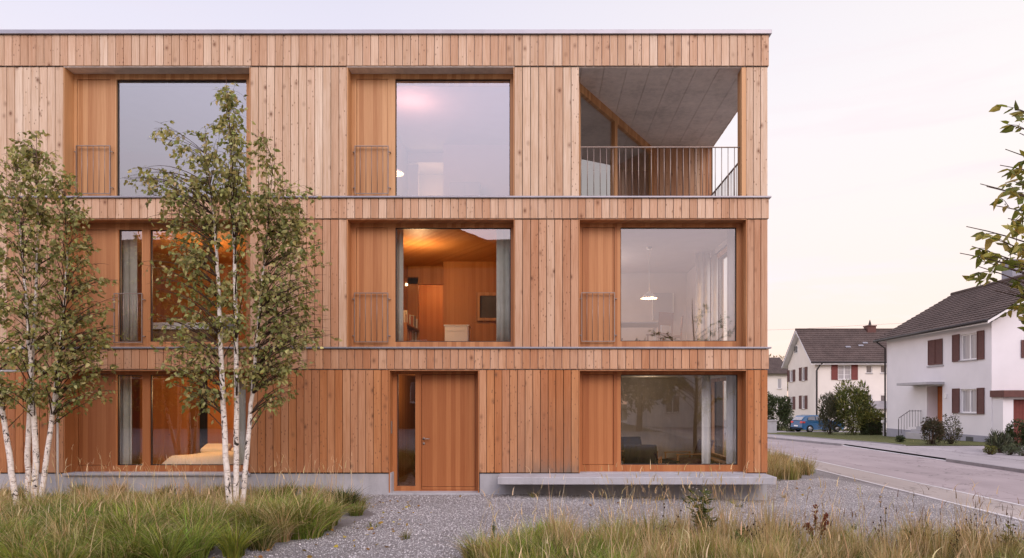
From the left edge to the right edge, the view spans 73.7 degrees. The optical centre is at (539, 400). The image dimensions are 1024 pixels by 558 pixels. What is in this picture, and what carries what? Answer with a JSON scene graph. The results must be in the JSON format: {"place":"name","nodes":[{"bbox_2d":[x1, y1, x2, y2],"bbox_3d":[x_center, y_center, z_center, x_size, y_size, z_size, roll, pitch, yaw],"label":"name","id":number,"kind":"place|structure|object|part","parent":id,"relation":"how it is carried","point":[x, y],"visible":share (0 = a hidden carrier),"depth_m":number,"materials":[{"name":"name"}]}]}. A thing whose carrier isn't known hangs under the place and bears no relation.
{"place":"outdoors","nodes":[
{"label":"outdoors","id":0,"kind":"place"},
{"bbox_2d":[140,377,233,463],"bbox_3d":[-8.378,0.594,16.850,2.692,2.328,0.559,0,0,0],"label":"wardrobe","id":1,"kind":"object","parent":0,"point":[171,429],"visible":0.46,"depth_m":16.60,"materials":[{"name":"wood"}]},
{"bbox_3d":[-9.425,0.584,16.620,0.597,2.308,0.040,0,0,0],"label":"door","id":2,"kind":"part","parent":1,"relation":"part of","materials":[{"name":"wood"}]},
{"bbox_3d":[-8.822,0.584,16.620,0.597,2.308,0.040,0,0,0],"label":"door","id":3,"kind":"part","parent":1,"relation":"part of","materials":[{"name":"wood"}]},
{"bbox_3d":[-7.817,0.584,16.620,0.519,2.308,0.040,0,0,0],"label":"door","id":4,"kind":"part","parent":1,"relation":"part of","materials":[{"name":"wood"}]},
{"bbox_3d":[-7.292,0.584,16.620,0.519,2.308,0.040,0,0,0],"label":"door","id":5,"kind":"part","parent":1,"relation":"part of","materials":[{"name":"wood"}]},
{"bbox_2d":[0,444,376,557],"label":"meadow grass","id":6,"kind":"structure","parent":0,"point":[80,521],"depth_m":8.71,"materials":[{"name":"green plant"}]},
{"bbox_2d":[212,314,239,340],"bbox_3d":[-6.707,-1.450,14.610,0.559,0.883,0.540,0,0,0],"label":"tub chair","id":7,"kind":"object","parent":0,"point":[229,325],"visible":0.16,"depth_m":14.79,"materials":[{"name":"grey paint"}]},
{"bbox_2d":[450,182,480,195],"bbox_3d":[-1.844,-4.663,16.980,0.748,1.462,0.400,0,0,0],"label":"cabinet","id":8,"kind":"object","parent":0,"point":[465,188],"visible":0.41,"depth_m":16.78,"materials":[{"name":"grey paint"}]},
{"bbox_3d":[-2.028,-4.693,16.789,0.361,1.362,0.018,0,0,0],"label":"door","id":9,"kind":"part","parent":8,"relation":"part of","materials":[{"name":"grey paint"}]},
{"bbox_3d":[-1.661,-4.693,16.789,0.361,1.362,0.018,0,0,0],"label":"door","id":10,"kind":"part","parent":8,"relation":"part of","materials":[{"name":"grey paint"}]},
{"bbox_2d":[0,0,1023,396],"label":"sky","id":11,"kind":"structure","parent":0,"point":[883,137],"materials":[{"name":"white"}]},
{"bbox_2d":[46,470,1023,557],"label":"gravel","id":12,"kind":"structure","parent":0,"point":[347,521],"depth_m":11.02,"materials":[{"name":"grey gravel"}]},
{"bbox_2d":[0,370,58,492],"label":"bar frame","id":13,"kind":"object","parent":12,"relation":"on","point":[57,450],"visible":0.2,"depth_m":11.59,"materials":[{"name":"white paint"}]},
{"bbox_2d":[0,129,129,506],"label":"birch tree","id":14,"kind":"object","parent":12,"relation":"on","point":[30,395],"visible":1,"depth_m":11.10,"materials":[{"name":"green plant"}]},
{"bbox_2d":[124,82,341,509],"bbox_3d":[-5.245,-1.585,10.847,3.990,7.100,2.571,0,0,0],"label":"birch tree","id":15,"kind":"object","parent":12,"relation":"on","point":[287,233],"visible":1,"depth_m":10.68,"materials":[{"name":"green plant"}]},
{"bbox_2d":[312,485,373,511],"bbox_3d":[-3.400,1.592,11.315,1.584,0.475,1.488,0,0,0],"label":"sedge tussock","id":16,"kind":"object","parent":12,"relation":"on","point":[352,497],"visible":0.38,"depth_m":11.22,"materials":[{"name":"green plant"}]},
{"bbox_2d":[0,29,776,499],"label":"apartment building","id":17,"kind":"structure","parent":12,"relation":"on","point":[584,157],"depth_m":13.23,"materials":[{"name":"brown wood"}]},
{"bbox_2d":[120,376,131,463],"bbox_3d":[-8.348,0.589,13.752,0.282,2.323,0.062,0,0,0],"label":"curtain","id":18,"kind":"object","parent":17,"relation":"hanging from","point":[125,419],"visible":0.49,"depth_m":13.74,"materials":[{"name":"white fabric"}]},
{"bbox_2d":[122,231,136,340],"bbox_3d":[-8.334,-2.256,13.802,0.372,2.473,0.064,0,0,0],"label":"curtain","id":19,"kind":"object","parent":17,"relation":"hanging from","point":[129,260],"visible":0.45,"depth_m":13.80,"materials":[{"name":"grey fabric"}]},
{"bbox_2d":[63,66,250,195],"bbox_3d":[-7.405,-5.212,13.407,3.617,2.525,0.406,0,0,0],"label":"window","id":20,"kind":"structure","parent":17,"relation":"in","point":[90,93],"depth_m":13.48,"materials":[{"name":"wood"}]},
{"bbox_2d":[64,219,249,346],"bbox_3d":[-7.407,-2.283,13.380,3.604,2.483,0.351,0,0,0],"label":"window","id":21,"kind":"structure","parent":17,"relation":"in","point":[106,233],"depth_m":13.48,"materials":[{"name":"brown wood"}]},
{"bbox_2d":[64,370,250,472],"bbox_3d":[-7.404,0.397,13.380,3.598,2.003,0.351,0,0,0],"label":"window","id":22,"kind":"structure","parent":17,"relation":"in","point":[99,430],"depth_m":13.48,"materials":[{"name":"brown wood"}]},
{"bbox_2d":[153,322,217,340],"bbox_3d":[-7.567,-1.322,14.575,1.359,0.619,0.750,0,0,0],"label":"long table","id":23,"kind":"object","parent":17,"relation":"on","point":[158,328],"visible":0.15,"depth_m":14.25,"materials":[{"name":"white paint"}]},
{"bbox_2d":[162,443,233,463],"bbox_3d":[-7.099,1.311,14.950,1.745,0.654,1.980,0,0,0],"label":"bed","id":24,"kind":"object","parent":17,"relation":"in","point":[210,453],"visible":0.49,"depth_m":14.24,"materials":[{"name":"beige fabric"}]},
{"bbox_2d":[239,376,245,463],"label":"curtain","id":25,"kind":"object","parent":17,"relation":"hanging from","point":[242,418],"visible":0.35,"depth_m":13.76,"materials":[{"name":"white fabric"}]},
{"bbox_2d":[397,229,402,340],"bbox_3d":[-2.853,-2.256,13.802,0.186,2.473,0.063,0,0,0],"label":"curtain","id":26,"kind":"object","parent":17,"relation":"hanging from","point":[399,284],"visible":0.43,"depth_m":13.79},
{"bbox_2d":[397,169,403,176],"bbox_3d":[-3.297,-5.793,15.400,0.480,1.336,0.480,0,0,0],"label":"pendant lamp","id":27,"kind":"object","parent":17,"relation":"hanging from","point":[400,173],"visible":0.12,"depth_m":15.52,"materials":[{"name":"white paint"}]},
{"bbox_2d":[403,310,419,340],"bbox_3d":[-3.240,-1.560,16.500,0.380,1.097,1.660,0,0,0],"label":"bookshelf","id":28,"kind":"object","parent":17,"relation":"on","point":[411,331],"visible":0.33,"depth_m":16.40,"materials":[{"name":"brown wood"}]},
{"bbox_2d":[347,66,514,195],"bbox_3d":[-2.109,-5.212,13.407,3.238,2.525,0.406,0,0,0],"label":"window","id":29,"kind":"structure","parent":17,"relation":"in","point":[371,90],"depth_m":13.48,"materials":[{"name":"wood"}]},
{"bbox_2d":[347,219,514,346],"bbox_3d":[-2.109,-2.283,13.380,3.248,2.483,0.351,0,0,0],"label":"window","id":30,"kind":"structure","parent":17,"relation":"in","point":[371,243],"depth_m":13.48,"materials":[{"name":"brown wood"}]},
{"bbox_2d":[387,370,480,494],"bbox_3d":[-2.047,0.663,13.375,1.803,2.535,0.450,0,0,0],"label":"entrance door","id":31,"kind":"structure","parent":17,"relation":"in","point":[446,401],"depth_m":13.50,"materials":[{"name":"brown wood"}]},
{"bbox_2d":[444,325,470,340],"bbox_3d":[-1.973,-1.409,16.425,0.604,0.794,0.490,0,0,0],"label":"sideboard","id":32,"kind":"object","parent":17,"relation":"on","point":[457,332],"visible":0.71,"depth_m":16.18,"materials":[{"name":"white paint"}]},
{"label":"door","id":33,"kind":"part","parent":32,"relation":"part of","materials":[{"name":"brown wood"}]},
{"bbox_2d":[476,292,495,320],"bbox_3d":[-1.293,-2.365,17.145,0.603,0.710,0.090,0,0,0],"label":"picture","id":34,"kind":"object","parent":17,"relation":"attached to","point":[485,306],"visible":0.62,"depth_m":17.16,"materials":[{"name":"brown wood"}]},
{"bbox_2d":[496,229,509,340],"bbox_3d":[-0.708,-2.256,13.802,0.337,2.473,0.063,0,0,0],"label":"curtain","id":35,"kind":"object","parent":17,"relation":"hanging from","point":[502,284],"visible":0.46,"depth_m":13.80,"materials":[{"name":"grey fabric"}]},
{"bbox_2d":[621,437,657,460],"bbox_3d":[2.284,1.318,16.300,0.740,0.880,0.929,0,0,-17],"label":"armchair","id":36,"kind":"object","parent":17,"relation":"on","point":[630,440],"visible":0.16,"depth_m":16.61,"materials":[{"name":"fabric"}]},
{"bbox_2d":[621,322,660,340],"bbox_3d":[2.050,-1.382,15.600,1.400,0.740,0.900,0,0,0],"label":"dining table","id":37,"kind":"object","parent":17,"relation":"on","point":[654,325],"visible":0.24,"depth_m":15.60,"materials":[{"name":"white paint"}]},
{"bbox_2d":[623,444,661,463],"bbox_3d":[2.126,1.318,14.149,0.740,0.880,0.929,0,0,14],"label":"armchair","id":38,"kind":"object","parent":17,"relation":"on","point":[639,454],"visible":0.68,"depth_m":13.77,"materials":[{"name":"fabric"}]},
{"bbox_2d":[640,247,657,299],"bbox_3d":[2.498,-2.925,15.600,0.400,1.171,0.400,0,0,0],"label":"pendant lamp","id":39,"kind":"object","parent":17,"relation":"hanging from","point":[648,295],"visible":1,"depth_m":15.56,"materials":[{"name":"white paint"}]},
{"bbox_2d":[646,312,673,340],"bbox_3d":[2.632,-1.462,14.928,0.420,0.900,0.470,0,0,-29],"label":"dining chair","id":40,"kind":"object","parent":17,"relation":"on","point":[666,318],"visible":0.89,"depth_m":14.77,"materials":[{"name":"brown wood"}]},
{"bbox_2d":[578,219,746,346],"bbox_3d":[2.382,-2.283,13.380,3.259,2.483,0.351,0,0,0],"label":"window","id":41,"kind":"structure","parent":17,"relation":"in","point":[599,240],"depth_m":13.48,"materials":[{"name":"brown wood"}]},
{"bbox_2d":[652,293,673,319],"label":"wall panel","id":42,"kind":"structure","parent":17,"relation":"attached to","point":[663,302],"depth_m":18.74,"materials":[{"name":"grey paint"}]},
{"bbox_2d":[579,370,746,472],"bbox_3d":[2.384,0.397,13.380,3.255,2.003,0.351,0,0,0],"label":"window","id":43,"kind":"structure","parent":17,"relation":"in","point":[599,390],"depth_m":13.48,"materials":[{"name":"wood"}]},
{"bbox_2d":[657,459,678,463],"bbox_3d":[2.761,1.547,15.300,0.760,0.437,0.760,0,0,0],"label":"coffee table","id":44,"kind":"object","parent":17,"relation":"on","point":[667,461],"visible":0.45,"depth_m":15.00,"materials":[{"name":"wood"}]},
{"bbox_2d":[662,316,683,340],"bbox_3d":[3.025,-1.462,15.546,0.470,0.900,0.420,0,0,9],"label":"dining chair","id":45,"kind":"object","parent":17,"relation":"on","point":[676,336],"visible":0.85,"depth_m":15.35,"materials":[{"name":"brown wood"}]},
{"bbox_2d":[664,439,713,463],"bbox_3d":[3.396,1.318,15.521,0.929,0.880,0.740,0,0,-11],"label":"armchair","id":46,"kind":"object","parent":17,"relation":"on","point":[696,458],"visible":0.59,"depth_m":15.49,"materials":[{"name":"brown wood"}]},
{"bbox_2d":[696,253,709,340],"bbox_3d":[3.854,-2.256,16.102,0.343,2.473,0.064,0,0,0],"label":"curtain","id":47,"kind":"object","parent":17,"relation":"hanging from","point":[702,296],"visible":0.81,"depth_m":16.10,"materials":[{"name":"white fabric"}]},
{"bbox_2d":[702,375,710,463],"bbox_3d":[3.441,0.589,14.102,0.190,2.323,0.063,0,0,0],"label":"curtain","id":48,"kind":"object","parent":17,"relation":"hanging from","point":[706,419],"visible":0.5,"depth_m":14.11,"materials":[{"name":"white fabric"}]},
{"bbox_2d":[711,250,717,340],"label":"curtain","id":49,"kind":"object","parent":17,"relation":"hanging from","point":[714,297],"visible":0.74,"depth_m":15.80,"materials":[{"name":"white fabric"}]},
{"bbox_2d":[711,377,725,463],"bbox_3d":[4.010,0.413,15.450,0.300,1.865,1.900,0,0,0],"label":"window","id":50,"kind":"structure","parent":17,"relation":"in","point":[717,379],"depth_m":16.28,"materials":[{"name":"brown glass"}]},
{"bbox_2d":[717,246,726,257],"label":"window","id":51,"kind":"structure","parent":17,"relation":"in","point":[724,250],"depth_m":15.38,"materials":[{"name":"glass"}]},
{"bbox_2d":[726,375,735,463],"bbox_3d":[3.930,0.589,13.902,0.265,2.323,0.064,0,0,0],"label":"curtain","id":52,"kind":"object","parent":17,"relation":"hanging from","point":[730,419],"visible":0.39,"depth_m":13.91,"materials":[{"name":"white fabric"}]},
{"bbox_2d":[727,230,734,340],"bbox_3d":[3.945,-2.256,13.952,0.224,2.473,0.063,0,0,0],"label":"curtain","id":53,"kind":"object","parent":17,"relation":"hanging from","point":[730,285],"visible":0.54,"depth_m":13.95,"materials":[{"name":"white fabric"}]},
{"bbox_2d":[490,525,495,540],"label":"meadow weed","id":54,"kind":"object","parent":12,"relation":"on","point":[493,529],"visible":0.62,"depth_m":8.51,"materials":[{"name":"green plant"}]},
{"bbox_2d":[212,479,974,557],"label":"fallen leaves","id":55,"kind":"object","parent":12,"relation":"on","point":[309,556],"visible":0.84,"depth_m":9.63,"materials":[{"name":"brown plant"}]},
{"bbox_2d":[656,503,681,547],"bbox_3d":[1.460,1.506,7.817,0.278,0.680,0.185,0,0,44],"label":"seed plant","id":56,"kind":"object","parent":12,"relation":"on","point":[665,526],"visible":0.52,"depth_m":7.79,"materials":[{"name":"brown plant"}]},
{"bbox_2d":[681,476,719,536],"bbox_3d":[2.042,1.396,8.478,0.468,0.932,0.480,0,0,-45],"label":"meadow weed","id":57,"kind":"object","parent":12,"relation":"on","point":[703,502],"visible":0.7,"depth_m":8.45,"materials":[{"name":"green plant"}]},
{"bbox_2d":[730,526,746,544],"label":"meadow weed","id":58,"kind":"object","parent":12,"relation":"on","point":[736,532],"visible":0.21,"depth_m":7.93,"materials":[{"name":"green plant"}]},
{"bbox_2d":[746,513,765,545],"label":"seed plant","id":59,"kind":"object","parent":12,"relation":"on","point":[754,529],"visible":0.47,"depth_m":8.00,"materials":[{"name":"brown plant"}]},
{"bbox_2d":[803,504,828,544],"bbox_3d":[3.305,1.566,8.183,0.292,0.656,0.273,0,0,11],"label":"meadow weed","id":60,"kind":"object","parent":12,"relation":"on","point":[823,527],"visible":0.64,"depth_m":8.15,"materials":[{"name":"brown plant"}]},
{"bbox_2d":[872,507,903,547],"bbox_3d":[4.059,1.578,8.017,0.316,0.669,0.270,0,0,0],"label":"seed plant","id":61,"kind":"object","parent":12,"relation":"on","point":[881,525],"visible":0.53,"depth_m":7.99,"materials":[{"name":"brown plant"}]},
{"bbox_2d":[949,523,969,557],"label":"seed plant","id":62,"kind":"object","parent":12,"relation":"on","point":[953,547],"visible":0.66,"depth_m":7.70,"materials":[{"name":"brown plant"}]},
{"bbox_2d":[965,514,987,545],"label":"seed plant","id":63,"kind":"object","parent":12,"relation":"on","point":[976,532],"visible":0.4,"depth_m":8.06,"materials":[{"name":"brown plant"}]},
{"bbox_2d":[960,100,1023,330],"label":"young tree","id":64,"kind":"object","parent":12,"relation":"on","point":[1016,227],"visible":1,"depth_m":5.22,"materials":[{"name":"green plant"}]},
{"bbox_2d":[998,520,1019,543],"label":"meadow weed","id":65,"kind":"object","parent":12,"relation":"on","point":[1009,532],"visible":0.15,"depth_m":8.30,"materials":[{"name":"green plant"}]},
{"bbox_2d":[995,513,1023,555],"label":"seed plant","id":66,"kind":"object","parent":12,"relation":"on","point":[1010,534],"visible":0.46,"depth_m":7.89,"materials":[{"name":"brown plant"}]},
{"bbox_2d":[366,491,857,539],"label":"stray grass","id":67,"kind":"structure","parent":0,"point":[408,536],"depth_m":10.19,"materials":[{"name":"plant"}]},
{"bbox_2d":[441,460,1023,557],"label":"meadow grass","id":68,"kind":"structure","parent":0,"point":[557,539],"depth_m":7.59,"materials":[{"name":"green plant"}]},
{"bbox_2d":[724,434,818,479],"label":"meadow grass","id":69,"kind":"structure","parent":0,"point":[781,466],"depth_m":18.10,"materials":[{"name":"plant"}]},
{"bbox_2d":[777,431,859,431],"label":"driveway","id":70,"kind":"structure","parent":0,"point":[812,431],"depth_m":55.95,"materials":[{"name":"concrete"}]},
{"bbox_2d":[784,418,794,431],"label":"shrub","id":71,"kind":"object","parent":70,"relation":"on","point":[789,425],"visible":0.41,"depth_m":55.64,"materials":[{"name":"green plant"}]},
{"bbox_2d":[790,415,844,431],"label":"parked car","id":72,"kind":"object","parent":70,"relation":"on","point":[807,423],"visible":0.67,"depth_m":53.61,"materials":[{"name":"blue paint"}]},
{"bbox_2d":[779,427,859,430],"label":"lawn","id":73,"kind":"structure","parent":0,"point":[817,430],"depth_m":59.03,"materials":[{"name":"plant"}]},
{"bbox_2d":[769,354,787,390],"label":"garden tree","id":74,"kind":"object","parent":73,"relation":"on","point":[782,359],"depth_m":96.90,"materials":[{"name":"plant"}]},
{"bbox_2d":[767,391,793,430],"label":"hedge","id":75,"kind":"object","parent":73,"relation":"on","point":[784,413],"visible":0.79,"depth_m":58.06,"materials":[{"name":"green plant"}]},
{"bbox_2d":[724,434,1023,504],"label":"road","id":76,"kind":"structure","parent":0,"point":[964,477],"depth_m":20.49,"materials":[{"name":"grey asphalt"}]},
{"bbox_2d":[767,451,1023,519],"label":"pavement","id":77,"kind":"structure","parent":0,"point":[940,493],"depth_m":15.49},
{"bbox_2d":[767,434,1023,468],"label":"pavement","id":78,"kind":"structure","parent":0,"point":[973,458],"depth_m":26.05,"materials":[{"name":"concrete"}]},
{"bbox_2d":[771,434,905,445],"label":"kerb","id":79,"kind":"structure","parent":78,"relation":"on","point":[843,439],"depth_m":35.44,"materials":[{"name":"concrete"}]},
{"bbox_2d":[767,432,1023,447],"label":"lawn","id":80,"kind":"structure","parent":0,"point":[873,438],"depth_m":37.99,"materials":[{"name":"green plant"}]},
{"bbox_2d":[816,391,842,433],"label":"shrub","id":81,"kind":"object","parent":80,"relation":"on","point":[829,411],"visible":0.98,"depth_m":46.42,"materials":[{"name":"green plant"}]},
{"bbox_2d":[829,379,875,434],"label":"shrub","id":82,"kind":"object","parent":80,"relation":"on","point":[859,400],"visible":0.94,"depth_m":45.65,"materials":[{"name":"green plant"}]},
{"bbox_2d":[859,411,883,434],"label":"hedge","id":83,"kind":"object","parent":80,"relation":"on","point":[873,425],"visible":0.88,"depth_m":44.83,"materials":[{"name":"green plant"}]},
{"bbox_2d":[867,406,886,430],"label":"shrub","id":84,"kind":"object","parent":80,"relation":"on","point":[875,409],"visible":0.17,"depth_m":49.98,"materials":[{"name":"green plant"}]},
{"bbox_2d":[895,434,905,441],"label":"shrub","id":85,"kind":"object","parent":80,"relation":"on","point":[900,438],"visible":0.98,"depth_m":32.61,"materials":[{"name":"green plant"}]},
{"bbox_2d":[920,415,944,445],"bbox_3d":[17.482,1.356,30.406,1.028,1.431,1.176,0,0,37],"label":"shrub","id":86,"kind":"object","parent":80,"relation":"on","point":[935,426],"visible":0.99,"depth_m":30.23,"materials":[{"name":"green plant"}]},
{"bbox_2d":[873,259,1023,442],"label":"house","id":87,"kind":"structure","parent":80,"relation":"on","point":[960,354],"depth_m":35.48,"materials":[{"name":"white paint"}]},
{"bbox_2d":[938,386,941,422],"bbox_3d":[22.060,0.310,37.092,0.060,2.208,1.413,0,0,0],"label":"door","id":88,"kind":"structure","parent":87,"relation":"in","point":[939,387],"depth_m":37.52,"materials":[{"name":"wood"}]},
{"bbox_2d":[958,333,976,361],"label":"window","id":89,"kind":"structure","parent":87,"relation":"in","point":[969,341],"depth_m":34.26,"materials":[{"name":"white glass"}]},
{"bbox_2d":[958,389,976,413],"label":"window","id":90,"kind":"structure","parent":87,"relation":"in","point":[969,396],"depth_m":34.26,"materials":[{"name":"grey glass"}]},
{"bbox_2d":[1013,399,1023,442],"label":"garage door","id":91,"kind":"structure","parent":87,"relation":"in","point":[1018,404],"depth_m":31.89,"materials":[{"name":"red paint"}]},
{"bbox_2d":[938,413,962,445],"bbox_3d":[18.492,1.297,30.804,1.006,1.555,1.006,0,0,-44],"label":"shrub","id":92,"kind":"object","parent":80,"relation":"on","point":[952,439],"visible":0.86,"depth_m":30.63,"materials":[{"name":"green plant"}]},
{"bbox_2d":[845,444,1021,460],"bbox_3d":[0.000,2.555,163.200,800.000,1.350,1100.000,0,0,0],"label":"ground","id":93,"kind":"structure","parent":0,"point":[903,452],"depth_m":28.16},
{"bbox_2d":[724,420,777,433],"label":"garden wall","id":94,"kind":"structure","parent":93,"relation":"on","point":[771,426],"depth_m":50.90,"materials":[{"name":"grey concrete"}]},
{"bbox_2d":[724,357,787,425],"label":"house","id":95,"kind":"structure","parent":93,"relation":"on","point":[776,378],"depth_m":81.20,"materials":[{"name":"white paint"}]},
{"bbox_2d":[778,378,780,388],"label":"window","id":96,"kind":"structure","parent":95,"relation":"in","point":[779,379],"depth_m":81.28,"materials":[{"name":"glass"}]},
{"bbox_2d":[725,433,844,445],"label":"kerb","id":97,"kind":"structure","parent":93,"relation":"on","point":[827,443],"depth_m":35.12,"materials":[{"name":"concrete"}]},
{"bbox_2d":[781,320,892,429],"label":"house","id":98,"kind":"structure","parent":93,"relation":"on","point":[817,362],"depth_m":65.00,"materials":[{"name":"white paint"}]},
{"bbox_2d":[790,370,792,381],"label":"window","id":99,"kind":"structure","parent":98,"relation":"in","point":[791,371],"depth_m":70.19,"materials":[{"name":"glass"}]},
{"bbox_2d":[794,345,797,353],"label":"window","id":100,"kind":"structure","parent":98,"relation":"in","point":[796,347],"depth_m":68.51,"materials":[{"name":"glass"}]},
{"bbox_2d":[802,367,804,380],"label":"window","id":101,"kind":"structure","parent":98,"relation":"in","point":[803,368],"depth_m":66.99,"materials":[{"name":"glass"}]},
{"bbox_2d":[802,396,804,408],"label":"window","id":102,"kind":"structure","parent":98,"relation":"in","point":[803,397],"depth_m":66.99,"materials":[{"name":"glass"}]},
{"bbox_2d":[838,365,850,379],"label":"window","id":103,"kind":"structure","parent":98,"relation":"in","point":[844,371],"depth_m":64.08,"materials":[{"name":"grey glass"}]},
{"bbox_2d":[866,365,872,373],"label":"window","id":104,"kind":"structure","parent":98,"relation":"in","point":[868,367],"depth_m":64.08,"materials":[{"name":"glass"}]},
{"bbox_2d":[842,445,945,460],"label":"kerb","id":105,"kind":"structure","parent":93,"relation":"on","point":[895,453],"depth_m":26.33,"materials":[{"name":"concrete"}]},
{"bbox_2d":[767,450,1023,505],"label":"kerb","id":106,"kind":"structure","parent":93,"relation":"on","point":[918,482],"depth_m":16.65,"materials":[{"name":"concrete"}]},
{"bbox_2d":[814,468,1023,521],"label":"kerb","id":107,"kind":"structure","parent":93,"relation":"on","point":[923,495],"depth_m":14.40,"materials":[{"name":"concrete"}]},
{"bbox_2d":[946,459,1023,472],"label":"kerb","id":108,"kind":"structure","parent":93,"relation":"on","point":[987,465],"depth_m":21.09,"materials":[{"name":"concrete"}]},
{"bbox_2d":[909,446,1023,460],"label":"driveway","id":109,"kind":"structure","parent":0,"point":[975,450],"depth_m":27.04,"materials":[{"name":"grey asphalt"}]},
{"bbox_2d":[982,445,996,456],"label":"shrub","id":110,"kind":"object","parent":109,"relation":"on","point":[991,449],"visible":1,"depth_m":24.95,"materials":[{"name":"green plant"}]},
{"bbox_2d":[983,429,1017,452],"bbox_3d":[17.427,1.568,25.813,1.103,1.134,1.141,0,0,35],"label":"shrub","id":111,"kind":"object","parent":109,"relation":"on","point":[1000,441],"visible":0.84,"depth_m":25.67,"materials":[{"name":"green plant"}]},
{"bbox_2d":[1001,443,1019,454],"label":"shrub","id":112,"kind":"object","parent":109,"relation":"on","point":[1012,451],"visible":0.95,"depth_m":24.65,"materials":[{"name":"green plant"}]},
{"bbox_2d":[1004,418,1023,451],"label":"shrub","id":113,"kind":"object","parent":109,"relation":"on","point":[1010,429],"visible":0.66,"depth_m":26.11,"materials":[{"name":"green plant"}]},
{"bbox_2d":[1015,446,1023,455],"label":"shrub","id":114,"kind":"object","parent":109,"relation":"on","point":[1021,453],"visible":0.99,"depth_m":24.41,"materials":[{"name":"green plant"}]}
]}

